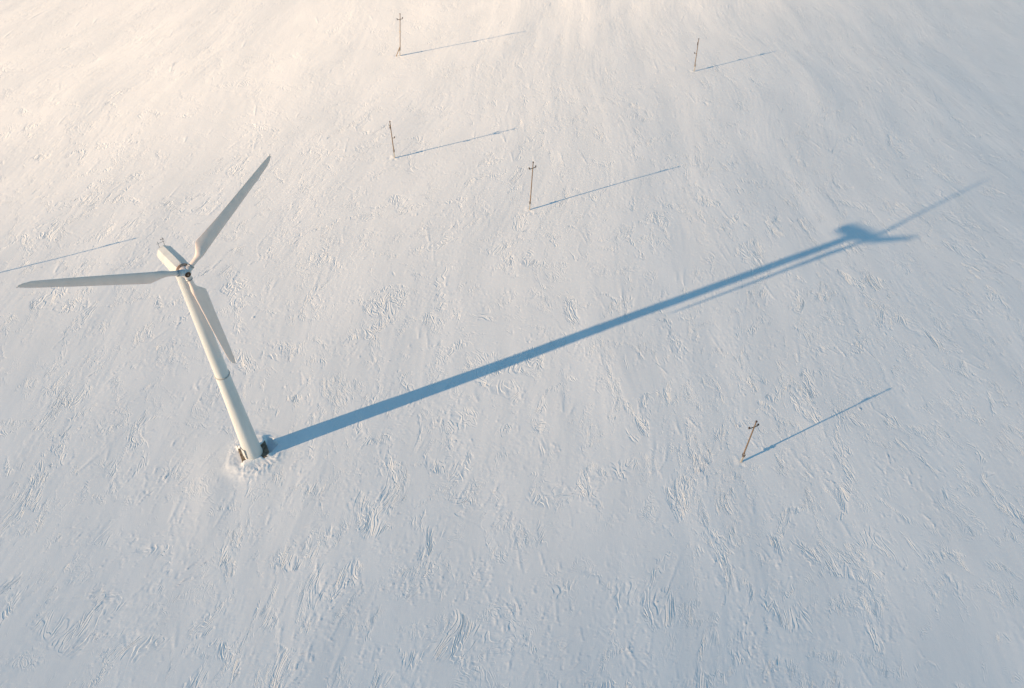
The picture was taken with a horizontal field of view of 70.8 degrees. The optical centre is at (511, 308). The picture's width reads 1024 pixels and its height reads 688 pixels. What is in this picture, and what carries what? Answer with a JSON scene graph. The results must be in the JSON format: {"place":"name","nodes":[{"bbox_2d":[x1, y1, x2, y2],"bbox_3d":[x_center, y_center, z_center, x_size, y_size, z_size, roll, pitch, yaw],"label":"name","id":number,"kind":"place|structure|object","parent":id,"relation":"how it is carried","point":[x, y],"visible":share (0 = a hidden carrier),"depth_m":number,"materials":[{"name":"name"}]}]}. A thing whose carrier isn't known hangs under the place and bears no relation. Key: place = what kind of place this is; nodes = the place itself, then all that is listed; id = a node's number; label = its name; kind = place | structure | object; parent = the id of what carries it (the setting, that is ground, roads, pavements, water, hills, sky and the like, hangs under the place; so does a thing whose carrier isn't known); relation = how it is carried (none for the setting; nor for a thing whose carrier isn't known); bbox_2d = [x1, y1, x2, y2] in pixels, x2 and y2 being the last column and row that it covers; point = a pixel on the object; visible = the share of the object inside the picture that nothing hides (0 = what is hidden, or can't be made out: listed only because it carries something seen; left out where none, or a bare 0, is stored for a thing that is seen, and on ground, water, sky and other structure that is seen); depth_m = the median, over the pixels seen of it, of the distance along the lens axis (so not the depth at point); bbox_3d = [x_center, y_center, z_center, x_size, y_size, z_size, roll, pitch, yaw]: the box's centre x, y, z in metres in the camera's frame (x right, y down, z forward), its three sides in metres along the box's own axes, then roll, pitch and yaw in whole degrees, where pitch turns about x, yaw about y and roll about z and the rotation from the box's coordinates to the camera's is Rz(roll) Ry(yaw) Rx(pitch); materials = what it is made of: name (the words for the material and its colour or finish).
{"place":"outdoors","nodes":[
{"label":"outdoors","id":0,"kind":"place"},
{"bbox_2d":[0,0,1023,687],"bbox_3d":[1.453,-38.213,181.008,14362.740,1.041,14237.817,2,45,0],"label":"snow ground","id":1,"kind":"structure","parent":0,"point":[500,424],"depth_m":135.26,"materials":[{"name":"white snow"}]},
{"bbox_2d":[16,154,270,462],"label":"wind turbine","id":2,"kind":"object","parent":1,"relation":"on","point":[206,321],"visible":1,"depth_m":89.88,"materials":[{"name":"white paint"}]},
{"bbox_2d":[240,447,247,458],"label":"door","id":3,"kind":"structure","parent":2,"relation":"in","point":[243,452],"depth_m":114.65,"materials":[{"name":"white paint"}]},
{"bbox_2d":[389,121,394,157],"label":"utility pole","id":4,"kind":"object","parent":1,"relation":"on","point":[392,140],"visible":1,"depth_m":175.73,"materials":[{"name":"brown wood"}]},
{"bbox_2d":[396,13,402,55],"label":"utility pole","id":5,"kind":"object","parent":1,"relation":"on","point":[399,49],"visible":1,"depth_m":216.57,"materials":[{"name":"brown wood"}]},
{"bbox_2d":[528,161,535,209],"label":"utility pole","id":6,"kind":"object","parent":1,"relation":"on","point":[529,168],"visible":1,"depth_m":160.38,"materials":[{"name":"brown wood"}]},
{"bbox_2d":[694,38,698,70],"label":"utility pole","id":7,"kind":"object","parent":1,"relation":"on","point":[696,54],"visible":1,"depth_m":212.40,"materials":[{"name":"brown wood"}]},
{"bbox_2d":[740,420,758,462],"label":"utility pole","id":8,"kind":"object","parent":1,"relation":"on","point":[743,454],"visible":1,"depth_m":114.38,"materials":[{"name":"brown wood"}]}
]}

